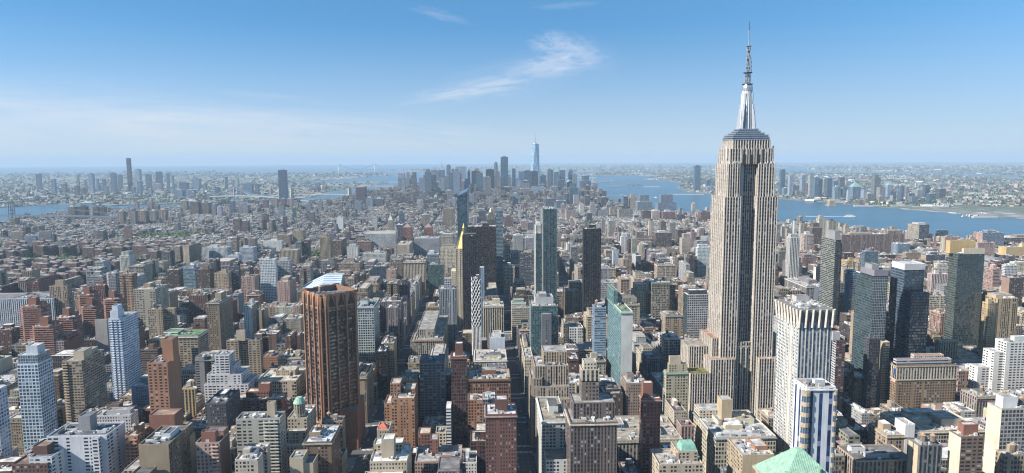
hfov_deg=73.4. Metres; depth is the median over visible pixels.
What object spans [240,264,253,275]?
apartment house
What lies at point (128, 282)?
tower
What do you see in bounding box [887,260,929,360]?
tower
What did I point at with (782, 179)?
riverside tower
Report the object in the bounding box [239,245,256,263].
building
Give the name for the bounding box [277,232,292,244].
building
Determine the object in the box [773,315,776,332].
apartment house
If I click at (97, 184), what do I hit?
borough tower
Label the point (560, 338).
loft building
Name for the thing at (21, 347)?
apartment house
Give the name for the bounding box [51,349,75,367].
apartment house
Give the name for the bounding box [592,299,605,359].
tower
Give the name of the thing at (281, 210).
housing tower
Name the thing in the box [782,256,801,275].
apartment house
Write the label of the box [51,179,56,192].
borough tower
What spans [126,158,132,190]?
borough tower
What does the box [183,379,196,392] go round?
loft building
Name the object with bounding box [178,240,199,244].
apartment block
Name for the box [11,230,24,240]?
building
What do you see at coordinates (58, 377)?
apartment house
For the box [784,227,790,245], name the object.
block
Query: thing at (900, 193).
riverside tower
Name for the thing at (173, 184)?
borough tower
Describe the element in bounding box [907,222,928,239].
tower
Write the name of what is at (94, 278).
tower
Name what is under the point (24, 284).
apartment house
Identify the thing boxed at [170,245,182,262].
apartment house
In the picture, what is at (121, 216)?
housing tower
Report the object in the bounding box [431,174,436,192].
downtown block
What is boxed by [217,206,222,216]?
housing tower
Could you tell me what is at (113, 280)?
tower
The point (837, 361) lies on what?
tower
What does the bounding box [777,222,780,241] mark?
block
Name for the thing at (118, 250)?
apartment block
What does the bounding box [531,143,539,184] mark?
skyscraper
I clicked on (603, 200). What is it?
downtown tower
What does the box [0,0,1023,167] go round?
sky
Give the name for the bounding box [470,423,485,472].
loft building
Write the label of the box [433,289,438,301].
apartment house
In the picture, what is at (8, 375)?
loft building
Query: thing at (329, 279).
building
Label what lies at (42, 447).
building
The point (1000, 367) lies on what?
tower
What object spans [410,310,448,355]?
building
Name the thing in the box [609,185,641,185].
ground
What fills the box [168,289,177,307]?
apartment house
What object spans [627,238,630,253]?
apartment house
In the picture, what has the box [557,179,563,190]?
downtown block
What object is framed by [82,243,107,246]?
apartment block
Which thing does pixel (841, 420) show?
building
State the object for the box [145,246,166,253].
apartment block
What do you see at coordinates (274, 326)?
apartment house
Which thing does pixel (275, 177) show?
ground
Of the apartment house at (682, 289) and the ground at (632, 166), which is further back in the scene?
the ground at (632, 166)
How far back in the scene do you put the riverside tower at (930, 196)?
4425.74 m
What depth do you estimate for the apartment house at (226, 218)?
3145.00 m
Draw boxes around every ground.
[0,172,392,207]
[232,206,660,472]
[383,164,800,172]
[565,170,1023,218]
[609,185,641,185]
[715,164,1023,174]
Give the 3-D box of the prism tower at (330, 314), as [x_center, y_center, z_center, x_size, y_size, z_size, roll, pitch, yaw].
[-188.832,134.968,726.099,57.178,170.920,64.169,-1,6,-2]
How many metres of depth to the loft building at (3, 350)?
1015.92 m
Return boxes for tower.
[0,385,12,456]
[17,342,57,449]
[18,296,50,341]
[29,315,63,355]
[35,173,42,189]
[49,279,73,315]
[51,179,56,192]
[56,307,83,346]
[61,183,67,191]
[61,346,107,422]
[68,205,78,219]
[74,185,79,194]
[76,172,79,185]
[76,286,100,312]
[78,205,88,218]
[79,297,103,334]
[80,187,85,195]
[84,180,87,190]
[87,271,106,289]
[88,173,95,192]
[92,205,99,215]
[95,319,109,350]
[96,178,99,190]
[100,205,106,215]
[102,178,105,191]
[102,290,125,338]
[104,186,109,194]
[106,270,123,296]
[108,304,141,401]
[110,172,117,191]
[117,174,123,188]
[117,210,126,223]
[119,270,137,311]
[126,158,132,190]
[129,209,138,224]
[131,186,135,193]
[132,425,191,472]
[133,282,168,326]
[134,169,141,188]
[134,201,139,209]
[137,180,142,193]
[138,209,149,223]
[145,174,152,190]
[147,303,177,338]
[147,336,183,421]
[148,201,153,209]
[149,209,158,222]
[153,183,163,189]
[155,171,162,183]
[159,208,167,219]
[165,266,183,287]
[166,172,170,192]
[172,175,174,192]
[174,189,185,196]
[179,182,188,190]
[181,199,188,209]
[186,189,195,196]
[190,200,201,214]
[191,191,195,197]
[192,178,201,189]
[196,265,214,288]
[202,201,210,213]
[204,350,258,402]
[206,290,233,350]
[212,203,216,215]
[215,186,219,195]
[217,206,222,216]
[225,176,227,188]
[229,200,235,212]
[229,264,240,292]
[233,217,241,230]
[235,177,238,189]
[239,204,250,213]
[242,219,249,231]
[243,183,253,193]
[243,298,259,337]
[255,184,259,193]
[259,256,277,302]
[260,217,266,230]
[262,198,268,207]
[262,213,268,221]
[270,219,275,231]
[272,198,278,207]
[277,257,291,280]
[277,275,296,302]
[278,169,287,201]
[278,206,284,216]
[281,198,286,206]
[283,215,287,227]
[287,197,293,207]
[292,206,296,217]
[293,201,298,207]
[302,283,365,449]
[306,202,311,210]
[309,211,315,222]
[315,182,320,189]
[317,201,322,210]
[320,233,332,258]
[355,200,362,210]
[356,186,366,204]
[357,296,379,362]
[366,196,373,206]
[374,197,383,205]
[380,294,403,348]
[386,303,400,359]
[387,212,394,230]
[396,221,404,240]
[401,178,405,190]
[402,223,412,240]
[406,172,409,186]
[419,354,446,426]
[424,223,432,236]
[427,250,438,286]
[431,170,438,186]
[437,183,444,192]
[438,160,444,176]
[439,277,457,351]
[440,244,455,276]
[443,207,454,226]
[445,189,452,199]
[446,164,450,174]
[448,262,455,276]
[450,341,467,447]
[451,223,465,328]
[452,197,455,206]
[456,166,465,179]
[457,188,468,239]
[462,232,476,328]
[467,223,496,290]
[469,193,473,204]
[471,170,479,185]
[471,274,481,368]
[480,266,484,336]
[483,298,503,348]
[484,395,517,472]
[486,169,493,189]
[486,195,492,206]
[487,208,494,224]
[493,187,498,196]
[494,162,497,175]
[496,208,502,289]
[500,156,507,187]
[502,186,511,192]
[503,242,509,263]
[512,168,515,185]
[513,192,517,203]
[519,249,533,285]
[520,183,531,194]
[523,170,531,187]
[528,345,568,449]
[529,291,557,355]
[532,185,543,196]
[534,206,556,301]
[540,174,545,186]
[545,198,552,205]
[550,186,557,192]
[551,169,552,185]
[553,169,558,185]
[556,199,565,208]
[559,169,564,182]
[564,358,618,472]
[566,180,572,187]
[569,183,577,203]
[573,194,578,204]
[579,176,590,187]
[582,224,600,313]
[584,195,590,205]
[591,183,596,190]
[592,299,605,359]
[600,196,606,205]
[607,284,633,385]
[638,380,661,472]
[683,288,707,337]
[693,165,700,189]
[705,179,710,188]
[773,294,835,451]
[779,169,784,193]
[781,187,787,194]
[785,233,799,277]
[787,174,793,194]
[791,378,837,472]
[793,185,798,193]
[799,174,806,194]
[804,182,807,194]
[808,174,813,196]
[812,177,819,198]
[813,263,819,281]
[819,179,822,196]
[819,229,841,324]
[822,179,824,192]
[825,177,831,195]
[826,199,836,205]
[830,331,845,412]
[831,180,837,196]
[832,185,840,199]
[838,176,844,186]
[841,187,847,196]
[843,269,855,311]
[849,182,860,199]
[851,262,887,372]
[861,189,869,198]
[861,247,878,265]
[861,333,878,407]
[864,192,873,201]
[871,175,880,196]
[875,339,889,407]
[876,186,885,198]
[876,195,883,203]
[884,182,893,196]
[885,311,887,333]
[887,191,895,199]
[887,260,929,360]
[897,184,903,201]
[905,186,908,200]
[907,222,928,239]
[909,195,916,203]
[915,189,921,198]
[922,184,929,196]
[926,193,935,203]
[935,188,945,197]
[937,199,945,203]
[944,240,984,347]
[946,421,983,472]
[968,335,1023,391]
[978,291,1017,347]
[978,298,997,357]
[982,393,1023,472]
[1001,274,1023,306]
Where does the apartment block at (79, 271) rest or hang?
on the ground at (523, 457)
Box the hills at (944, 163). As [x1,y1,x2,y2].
[802,162,1023,164]
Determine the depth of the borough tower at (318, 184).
6906.88 m
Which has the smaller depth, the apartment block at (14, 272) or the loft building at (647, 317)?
the loft building at (647, 317)
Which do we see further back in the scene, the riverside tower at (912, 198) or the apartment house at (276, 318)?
the riverside tower at (912, 198)
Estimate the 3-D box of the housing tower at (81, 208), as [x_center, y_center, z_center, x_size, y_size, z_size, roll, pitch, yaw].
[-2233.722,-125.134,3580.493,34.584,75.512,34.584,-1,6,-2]
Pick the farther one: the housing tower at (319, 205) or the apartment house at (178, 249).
the housing tower at (319, 205)
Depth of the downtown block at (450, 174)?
4938.62 m
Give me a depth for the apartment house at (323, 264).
1693.20 m
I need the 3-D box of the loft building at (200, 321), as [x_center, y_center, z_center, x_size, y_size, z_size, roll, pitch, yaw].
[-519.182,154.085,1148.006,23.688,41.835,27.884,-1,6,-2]
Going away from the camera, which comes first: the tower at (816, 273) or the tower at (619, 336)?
the tower at (619, 336)
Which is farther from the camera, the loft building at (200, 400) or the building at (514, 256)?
the building at (514, 256)
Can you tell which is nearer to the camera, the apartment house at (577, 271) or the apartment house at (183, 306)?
the apartment house at (183, 306)
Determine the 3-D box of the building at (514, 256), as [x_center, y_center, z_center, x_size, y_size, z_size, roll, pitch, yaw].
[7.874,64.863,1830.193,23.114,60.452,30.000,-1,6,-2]
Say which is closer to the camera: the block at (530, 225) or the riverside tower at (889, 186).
the block at (530, 225)
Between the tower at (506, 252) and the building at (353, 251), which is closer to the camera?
the tower at (506, 252)
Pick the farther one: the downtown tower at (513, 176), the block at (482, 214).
the downtown tower at (513, 176)
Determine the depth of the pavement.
864.74 m
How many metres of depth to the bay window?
510.33 m
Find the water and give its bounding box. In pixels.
[0,162,1023,237]
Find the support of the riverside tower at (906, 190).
on the ground at (1006, 211)
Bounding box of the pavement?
[19,210,675,472]
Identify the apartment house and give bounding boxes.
[0,269,7,284]
[0,282,18,292]
[0,355,12,372]
[0,379,16,395]
[0,453,22,472]
[8,384,56,407]
[10,216,19,224]
[13,277,35,292]
[17,339,32,353]
[20,226,30,234]
[22,266,40,277]
[31,274,58,291]
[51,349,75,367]
[53,368,63,399]
[65,276,83,286]
[85,266,107,280]
[94,258,110,271]
[109,230,115,238]
[119,250,134,271]
[122,457,139,472]
[129,261,151,282]
[136,254,151,263]
[137,273,145,286]
[138,320,145,355]
[143,258,158,280]
[147,333,160,346]
[154,272,165,280]
[158,258,168,271]
[161,249,174,266]
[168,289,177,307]
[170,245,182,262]
[174,222,180,232]
[177,300,189,323]
[183,422,196,472]
[189,290,208,323]
[192,288,208,292]
[195,350,219,393]
[198,260,214,272]
[204,258,220,271]
[220,258,237,270]
[224,215,228,223]
[230,260,242,265]
[231,291,243,319]
[232,236,239,251]
[235,443,270,472]
[239,238,247,247]
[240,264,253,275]
[240,317,243,329]
[254,329,281,354]
[262,324,282,334]
[267,251,273,257]
[267,301,278,319]
[268,313,286,333]
[295,239,303,255]
[299,264,313,287]
[302,239,310,255]
[320,259,328,272]
[324,265,334,273]
[327,257,336,269]
[338,269,351,285]
[345,230,350,239]
[347,274,356,286]
[355,234,364,243]
[357,282,372,301]
[365,276,382,291]
[371,290,386,298]
[387,279,398,296]
[390,258,402,279]
[396,256,412,260]
[399,277,410,326]
[400,369,419,429]
[401,295,408,332]
[407,355,420,369]
[410,290,414,321]
[411,280,418,312]
[413,274,421,303]
[426,300,438,310]
[429,343,448,371]
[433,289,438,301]
[484,289,498,300]
[486,363,505,367]
[487,282,496,289]
[512,278,525,299]
[513,286,526,302]
[514,265,518,277]
[518,320,528,354]
[557,289,563,322]
[561,315,574,342]
[562,343,578,355]
[567,350,578,372]
[569,243,578,279]
[570,312,583,323]
[574,262,581,279]
[574,381,578,392]
[575,341,591,364]
[583,307,607,342]
[599,377,615,384]
[599,382,622,415]
[601,264,609,278]
[604,248,618,264]
[609,264,615,276]
[616,269,628,276]
[618,276,629,293]
[621,254,630,271]
[622,295,639,324]
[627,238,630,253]
[630,271,644,289]
[631,282,650,313]
[633,229,643,237]
[633,320,642,331]
[642,350,663,379]
[644,248,653,260]
[647,276,677,319]
[651,340,657,350]
[655,257,669,262]
[658,329,679,370]
[673,277,686,289]
[675,254,683,276]
[678,260,689,278]
[678,283,698,318]
[682,270,694,284]
[686,254,694,276]
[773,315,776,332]
[774,293,781,298]
[775,268,778,284]
[775,285,788,295]
[776,246,785,271]
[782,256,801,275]
[799,253,812,266]
[835,426,862,447]
[839,321,850,351]
[840,264,853,281]
[840,310,851,320]
[842,252,854,258]
[843,366,853,399]
[849,311,853,353]
[852,258,860,270]
[855,225,866,231]
[896,256,911,260]
[929,308,944,338]
[933,283,946,303]
[955,366,968,391]
[988,260,1003,270]
[1009,388,1023,397]
[1017,307,1023,324]
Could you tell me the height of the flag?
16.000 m
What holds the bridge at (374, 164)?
on the water
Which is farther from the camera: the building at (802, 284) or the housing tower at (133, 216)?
the housing tower at (133, 216)
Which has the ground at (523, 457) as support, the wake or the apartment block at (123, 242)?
the apartment block at (123, 242)
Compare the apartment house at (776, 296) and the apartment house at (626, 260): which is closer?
the apartment house at (776, 296)
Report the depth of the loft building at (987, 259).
1760.28 m
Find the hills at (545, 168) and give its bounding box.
[451,166,612,170]
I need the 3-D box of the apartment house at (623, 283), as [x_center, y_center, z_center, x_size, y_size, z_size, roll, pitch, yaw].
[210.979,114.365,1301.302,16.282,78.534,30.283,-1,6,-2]
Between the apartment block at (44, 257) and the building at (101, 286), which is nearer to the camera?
the building at (101, 286)
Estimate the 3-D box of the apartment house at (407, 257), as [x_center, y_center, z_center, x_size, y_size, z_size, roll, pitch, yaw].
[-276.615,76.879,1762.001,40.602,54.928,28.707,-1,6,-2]
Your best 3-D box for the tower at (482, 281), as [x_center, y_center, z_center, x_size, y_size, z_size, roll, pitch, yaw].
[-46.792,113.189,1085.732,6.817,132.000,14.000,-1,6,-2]
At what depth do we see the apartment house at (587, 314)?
999.43 m
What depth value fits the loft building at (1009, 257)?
1860.13 m
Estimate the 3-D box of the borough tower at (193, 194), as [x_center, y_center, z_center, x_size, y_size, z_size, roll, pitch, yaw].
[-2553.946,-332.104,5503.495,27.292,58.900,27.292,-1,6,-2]
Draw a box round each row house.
[119,399,131,405]
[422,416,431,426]
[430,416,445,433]
[864,408,886,421]
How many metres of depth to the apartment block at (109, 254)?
1928.77 m
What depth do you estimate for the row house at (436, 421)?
732.03 m
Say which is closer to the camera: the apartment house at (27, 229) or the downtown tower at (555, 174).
the apartment house at (27, 229)
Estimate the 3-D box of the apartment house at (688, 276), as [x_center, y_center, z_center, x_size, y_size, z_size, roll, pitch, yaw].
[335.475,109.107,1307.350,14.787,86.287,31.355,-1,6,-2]
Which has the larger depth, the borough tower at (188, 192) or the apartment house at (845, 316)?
the borough tower at (188, 192)
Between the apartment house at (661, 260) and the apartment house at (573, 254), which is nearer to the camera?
the apartment house at (573, 254)
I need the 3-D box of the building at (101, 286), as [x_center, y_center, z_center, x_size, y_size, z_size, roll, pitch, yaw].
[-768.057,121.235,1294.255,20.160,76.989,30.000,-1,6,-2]
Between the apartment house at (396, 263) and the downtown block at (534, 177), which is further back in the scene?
the downtown block at (534, 177)
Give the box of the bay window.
[799,389,837,472]
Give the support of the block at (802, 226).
on the ground at (523, 457)
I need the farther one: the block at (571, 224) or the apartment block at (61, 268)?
the block at (571, 224)
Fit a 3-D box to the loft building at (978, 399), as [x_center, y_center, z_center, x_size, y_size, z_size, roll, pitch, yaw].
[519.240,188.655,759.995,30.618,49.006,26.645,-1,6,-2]
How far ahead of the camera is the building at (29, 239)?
2246.68 m
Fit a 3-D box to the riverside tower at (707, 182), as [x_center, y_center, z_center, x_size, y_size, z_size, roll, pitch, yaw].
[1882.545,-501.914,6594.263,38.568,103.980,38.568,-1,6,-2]
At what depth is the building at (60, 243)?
2184.40 m
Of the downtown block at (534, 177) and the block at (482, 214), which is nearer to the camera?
the block at (482, 214)
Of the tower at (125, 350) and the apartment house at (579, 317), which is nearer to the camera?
the tower at (125, 350)
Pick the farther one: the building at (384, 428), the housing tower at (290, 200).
the housing tower at (290, 200)
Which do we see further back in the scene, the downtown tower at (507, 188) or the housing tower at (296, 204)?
the downtown tower at (507, 188)
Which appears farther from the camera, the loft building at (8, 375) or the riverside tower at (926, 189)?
the riverside tower at (926, 189)
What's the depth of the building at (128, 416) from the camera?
669.64 m
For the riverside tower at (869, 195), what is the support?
on the ground at (1006, 211)
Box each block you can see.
[0,262,24,271]
[2,246,23,253]
[3,257,31,267]
[5,239,27,247]
[6,248,28,257]
[7,269,22,276]
[8,243,29,256]
[10,267,29,271]
[32,239,53,255]
[32,260,59,270]
[34,255,57,261]
[36,243,57,256]
[40,268,57,273]
[40,271,68,279]
[41,258,64,265]
[49,265,66,271]
[59,243,76,256]
[62,259,89,269]
[63,256,84,260]
[65,267,87,282]
[70,258,92,265]
[70,265,93,269]
[79,240,99,252]
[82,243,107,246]
[82,245,99,258]
[92,255,113,265]
[94,246,111,255]
[94,252,113,256]
[106,240,119,246]
[107,258,119,271]
[111,240,132,247]
[111,244,131,256]
[132,243,155,257]
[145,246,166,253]
[148,248,164,259]
[153,238,174,246]
[163,241,182,246]
[165,244,177,249]
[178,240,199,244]
[336,216,344,228]
[372,214,377,228]
[398,172,404,178]
[399,211,404,222]
[412,171,416,191]
[419,177,424,191]
[421,213,429,227]
[425,169,430,196]
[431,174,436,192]
[439,176,445,190]
[445,175,448,188]
[448,172,452,189]
[453,169,459,193]
[461,180,464,190]
[464,179,468,189]
[469,185,473,193]
[471,215,476,224]
[476,172,482,191]
[479,209,485,220]
[484,176,490,194]
[495,171,499,186]
[498,177,500,187]
[504,215,512,226]
[508,175,510,186]
[513,233,522,249]
[518,171,522,184]
[521,219,528,228]
[525,235,533,250]
[527,221,534,229]
[532,170,537,185]
[547,169,550,189]
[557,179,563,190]
[557,231,560,246]
[561,203,564,213]
[565,208,575,218]
[568,169,572,181]
[570,216,572,231]
[573,174,576,186]
[579,203,583,213]
[586,211,591,220]
[589,202,595,216]
[596,208,607,216]
[601,218,604,233]
[607,219,614,235]
[609,206,615,214]
[612,248,618,265]
[617,208,632,217]
[620,233,627,252]
[623,195,627,207]
[629,194,636,208]
[631,236,637,253]
[635,195,651,210]
[637,243,643,259]
[641,209,649,218]
[648,219,653,235]
[650,209,659,218]
[652,230,671,247]
[655,194,676,210]
[660,210,674,219]
[660,220,665,230]
[668,221,675,238]
[675,227,685,242]
[676,212,684,219]
[679,233,691,253]
[690,229,695,247]
[691,202,696,210]
[698,210,709,220]
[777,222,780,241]
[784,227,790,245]
[792,219,796,233]
[798,221,806,236]
[800,231,813,250]
[808,223,821,244]
[816,215,824,234]
[825,219,835,236]
[843,224,848,232]
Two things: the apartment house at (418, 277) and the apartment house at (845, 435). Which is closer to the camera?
the apartment house at (845, 435)
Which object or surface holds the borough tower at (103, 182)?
on the ground at (275, 177)
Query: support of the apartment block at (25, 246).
on the ground at (523, 457)
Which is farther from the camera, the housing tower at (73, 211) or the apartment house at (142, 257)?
the housing tower at (73, 211)
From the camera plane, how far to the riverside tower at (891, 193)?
4619.04 m
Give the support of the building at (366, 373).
on the ground at (523, 457)
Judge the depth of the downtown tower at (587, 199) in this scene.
4327.78 m
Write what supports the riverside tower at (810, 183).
on the ground at (1006, 211)
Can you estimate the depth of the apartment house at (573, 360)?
834.64 m
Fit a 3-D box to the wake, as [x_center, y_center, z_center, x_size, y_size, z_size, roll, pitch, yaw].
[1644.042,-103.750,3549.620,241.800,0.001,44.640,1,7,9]
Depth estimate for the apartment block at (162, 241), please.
2219.67 m
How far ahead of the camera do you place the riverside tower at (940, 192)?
4837.58 m
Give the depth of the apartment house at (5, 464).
585.09 m
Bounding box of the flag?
[891,368,895,382]
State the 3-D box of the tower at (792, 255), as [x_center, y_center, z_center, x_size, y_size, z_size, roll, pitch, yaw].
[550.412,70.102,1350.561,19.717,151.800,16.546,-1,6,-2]
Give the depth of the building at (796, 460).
431.71 m
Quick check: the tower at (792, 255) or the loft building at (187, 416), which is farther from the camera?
the tower at (792, 255)
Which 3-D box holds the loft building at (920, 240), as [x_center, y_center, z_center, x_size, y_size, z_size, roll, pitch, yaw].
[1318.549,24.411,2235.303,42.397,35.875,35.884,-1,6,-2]
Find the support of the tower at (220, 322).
on the ground at (523, 457)
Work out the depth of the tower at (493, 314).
1034.31 m
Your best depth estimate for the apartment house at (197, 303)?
1173.27 m
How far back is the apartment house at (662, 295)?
1160.78 m
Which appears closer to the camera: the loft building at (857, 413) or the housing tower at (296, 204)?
the loft building at (857, 413)
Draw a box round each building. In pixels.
[0,291,74,325]
[0,323,22,352]
[0,346,7,354]
[0,367,16,380]
[9,406,23,454]
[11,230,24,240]
[11,338,23,357]
[11,439,54,472]
[23,429,56,455]
[24,235,37,253]
[29,411,126,472]
[39,231,51,239]
[49,330,79,356]
[52,242,65,254]
[56,404,66,428]
[79,402,136,414]
[93,280,107,306]
[96,230,107,239]
[97,407,138,431]
[120,389,131,400]
[123,226,132,238]
[125,422,149,465]
[131,374,149,407]
[140,343,160,375]
[142,403,149,422]
[145,408,185,438]
[159,328,208,368]
[177,313,186,322]
[178,296,188,307]
[178,322,187,327]
[181,264,199,287]
[181,364,195,387]
[182,241,201,262]
[182,388,196,418]
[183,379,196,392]
[184,412,191,421]
[189,419,198,424]
[191,315,207,328]
[193,415,205,437]
[196,393,204,412]
[196,426,231,472]
[202,244,231,259]
[205,226,214,233]
[205,388,240,430]
[214,269,231,287]
[226,330,263,377]
[228,252,241,260]
[229,425,236,436]
[230,437,237,470]
[234,322,238,331]
[236,400,286,472]
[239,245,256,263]
[240,381,287,429]
[241,272,258,303]
[246,290,263,307]
[256,366,305,409]
[259,304,268,328]
[263,238,283,250]
[263,350,282,372]
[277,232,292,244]
[277,348,304,366]
[280,248,300,264]
[286,396,315,472]
[289,450,317,472]
[293,228,305,243]
[301,273,344,287]
[302,424,341,472]
[313,268,319,278]
[322,411,345,446]
[332,237,346,256]
[337,255,345,262]
[338,258,361,271]
[341,447,347,472]
[347,244,359,257]
[357,238,371,251]
[359,363,373,422]
[363,250,386,261]
[365,231,397,254]
[365,258,378,268]
[365,433,411,472]
[372,263,387,278]
[374,382,377,404]
[376,342,389,397]
[377,421,391,437]
[381,335,397,381]
[384,378,417,446]
[386,266,396,279]
[397,240,412,253]
[402,259,426,289]
[404,318,405,338]
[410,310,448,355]
[414,236,439,256]
[415,433,461,472]
[418,427,430,445]
[428,261,444,298]
[433,456,465,472]
[436,426,446,444]
[441,233,452,246]
[446,401,451,444]
[454,335,460,342]
[460,329,471,360]
[463,449,476,472]
[467,367,510,402]
[468,393,482,444]
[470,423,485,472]
[474,349,507,368]
[481,337,486,348]
[483,391,494,422]
[490,330,504,348]
[503,262,514,293]
[510,249,518,264]
[511,298,528,340]
[519,333,532,396]
[526,379,528,406]
[536,396,566,472]
[558,332,563,342]
[560,251,568,270]
[562,261,568,275]
[564,280,581,317]
[567,321,582,342]
[569,373,578,400]
[578,278,617,297]
[585,352,606,374]
[615,415,682,472]
[618,458,639,472]
[620,370,644,415]
[631,260,654,271]
[632,252,640,270]
[632,331,646,371]
[636,343,653,374]
[640,313,655,323]
[640,321,658,332]
[644,334,651,343]
[648,252,657,261]
[650,372,663,412]
[650,439,702,472]
[654,262,674,278]
[659,311,683,335]
[661,443,670,447]
[662,247,675,256]
[663,355,688,418]
[664,398,685,427]
[676,419,693,441]
[679,334,690,354]
[692,395,776,472]
[693,240,707,247]
[695,244,708,275]
[697,227,704,238]
[726,437,773,472]
[752,447,827,472]
[780,275,817,299]
[808,282,819,301]
[836,416,852,428]
[837,444,906,472]
[840,229,904,252]
[841,257,853,267]
[842,395,853,417]
[844,361,853,370]
[845,352,851,362]
[846,402,871,423]
[847,417,866,444]
[853,371,862,405]
[867,419,908,451]
[878,253,895,258]
[878,408,984,449]
[879,262,891,266]
[880,400,902,410]
[886,353,957,407]
[887,226,896,229]
[891,242,909,252]
[894,417,914,453]
[902,250,920,258]
[905,433,942,472]
[906,240,921,246]
[908,238,926,244]
[910,246,931,250]
[921,252,944,263]
[921,403,960,415]
[926,346,981,362]
[927,261,947,275]
[927,270,947,290]
[927,328,940,345]
[929,290,944,309]
[934,338,959,359]
[935,229,947,235]
[939,440,948,445]
[940,235,959,250]
[941,446,947,472]
[943,402,974,416]
[958,237,976,242]
[960,386,997,416]
[973,230,1004,245]
[975,240,994,256]
[980,416,985,441]
[983,264,1001,290]
[983,407,986,417]
[984,255,1001,265]
[994,442,1023,472]
[998,244,1023,255]
[1001,254,1014,262]
[1001,263,1017,279]
[1004,234,1023,242]
[1010,261,1023,271]
[1016,324,1022,334]
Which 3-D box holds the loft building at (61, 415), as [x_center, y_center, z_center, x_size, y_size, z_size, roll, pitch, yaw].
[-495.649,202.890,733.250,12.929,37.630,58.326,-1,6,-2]
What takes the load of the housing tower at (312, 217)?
on the ground at (523, 457)
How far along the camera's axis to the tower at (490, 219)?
1566.28 m
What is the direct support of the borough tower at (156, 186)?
on the ground at (275, 177)
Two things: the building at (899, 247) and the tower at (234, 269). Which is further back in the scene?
the building at (899, 247)
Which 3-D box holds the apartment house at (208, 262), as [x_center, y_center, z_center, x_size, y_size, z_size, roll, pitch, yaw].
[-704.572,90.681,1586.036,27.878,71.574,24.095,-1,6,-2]
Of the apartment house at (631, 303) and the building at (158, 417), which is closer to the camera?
the building at (158, 417)
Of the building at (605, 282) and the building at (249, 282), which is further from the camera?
the building at (605, 282)
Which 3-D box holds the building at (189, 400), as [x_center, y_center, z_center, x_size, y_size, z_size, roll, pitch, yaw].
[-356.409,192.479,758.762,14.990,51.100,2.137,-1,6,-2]
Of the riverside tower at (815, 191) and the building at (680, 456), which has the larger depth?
the riverside tower at (815, 191)
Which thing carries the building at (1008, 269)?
on the ground at (523, 457)
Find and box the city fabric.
[0,165,1023,472]
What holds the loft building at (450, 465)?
on the ground at (523, 457)
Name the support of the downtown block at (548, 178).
on the ground at (523, 457)
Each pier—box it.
[673,194,703,194]
[853,205,891,206]
[912,206,947,206]
[971,216,997,217]
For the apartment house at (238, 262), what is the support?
on the ground at (523, 457)
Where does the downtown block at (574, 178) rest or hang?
on the ground at (523, 457)
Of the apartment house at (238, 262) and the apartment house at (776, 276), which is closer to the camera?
the apartment house at (776, 276)
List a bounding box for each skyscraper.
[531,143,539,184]
[680,21,777,422]
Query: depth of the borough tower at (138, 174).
7161.65 m
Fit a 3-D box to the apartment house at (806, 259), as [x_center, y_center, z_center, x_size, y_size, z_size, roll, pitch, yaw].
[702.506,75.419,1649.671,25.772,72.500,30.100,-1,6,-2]
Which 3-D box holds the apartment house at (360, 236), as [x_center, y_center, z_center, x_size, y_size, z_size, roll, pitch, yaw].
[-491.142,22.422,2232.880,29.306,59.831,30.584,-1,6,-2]
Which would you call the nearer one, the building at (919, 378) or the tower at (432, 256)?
the building at (919, 378)
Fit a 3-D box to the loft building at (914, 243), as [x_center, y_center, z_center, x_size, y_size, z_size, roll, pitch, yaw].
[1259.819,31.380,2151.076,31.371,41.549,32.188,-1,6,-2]
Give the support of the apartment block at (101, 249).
on the ground at (523, 457)
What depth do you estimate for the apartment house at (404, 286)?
1227.36 m
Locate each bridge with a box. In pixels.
[0,202,160,218]
[209,187,317,201]
[270,188,354,197]
[329,163,384,172]
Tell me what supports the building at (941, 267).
on the ground at (523, 457)
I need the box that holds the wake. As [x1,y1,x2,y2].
[806,216,843,216]
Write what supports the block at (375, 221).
on the ground at (523, 457)
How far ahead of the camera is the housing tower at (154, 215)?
3288.91 m
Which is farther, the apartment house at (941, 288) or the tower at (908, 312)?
the apartment house at (941, 288)
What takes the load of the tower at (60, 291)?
on the ground at (523, 457)
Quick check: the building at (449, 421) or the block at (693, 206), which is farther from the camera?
the block at (693, 206)
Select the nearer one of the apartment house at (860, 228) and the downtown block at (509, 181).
the apartment house at (860, 228)
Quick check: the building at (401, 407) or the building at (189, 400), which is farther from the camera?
the building at (189, 400)
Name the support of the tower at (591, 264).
on the ground at (523, 457)
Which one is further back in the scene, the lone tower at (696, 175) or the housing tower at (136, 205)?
the lone tower at (696, 175)
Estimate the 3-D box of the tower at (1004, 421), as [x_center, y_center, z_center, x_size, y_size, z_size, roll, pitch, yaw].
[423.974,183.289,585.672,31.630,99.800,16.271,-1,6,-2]
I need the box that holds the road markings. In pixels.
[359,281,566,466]
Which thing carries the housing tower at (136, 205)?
on the ground at (523, 457)
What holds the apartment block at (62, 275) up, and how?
on the ground at (523, 457)
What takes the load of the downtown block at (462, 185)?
on the ground at (523, 457)
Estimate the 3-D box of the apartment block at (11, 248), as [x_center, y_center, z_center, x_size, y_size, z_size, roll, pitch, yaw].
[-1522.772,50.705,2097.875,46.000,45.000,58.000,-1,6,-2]
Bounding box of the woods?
[0,164,1023,275]
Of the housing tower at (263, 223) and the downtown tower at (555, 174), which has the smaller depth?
the housing tower at (263, 223)
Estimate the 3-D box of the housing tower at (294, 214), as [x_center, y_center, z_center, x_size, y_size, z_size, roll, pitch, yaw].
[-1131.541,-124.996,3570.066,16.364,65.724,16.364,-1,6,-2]
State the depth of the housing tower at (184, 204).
4123.25 m
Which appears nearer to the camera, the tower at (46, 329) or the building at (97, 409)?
the building at (97, 409)
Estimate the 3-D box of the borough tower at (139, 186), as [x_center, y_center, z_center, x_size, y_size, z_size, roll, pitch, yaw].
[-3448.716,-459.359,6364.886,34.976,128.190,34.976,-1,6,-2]
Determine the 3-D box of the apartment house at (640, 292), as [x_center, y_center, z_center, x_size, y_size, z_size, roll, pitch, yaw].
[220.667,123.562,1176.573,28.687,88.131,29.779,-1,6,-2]

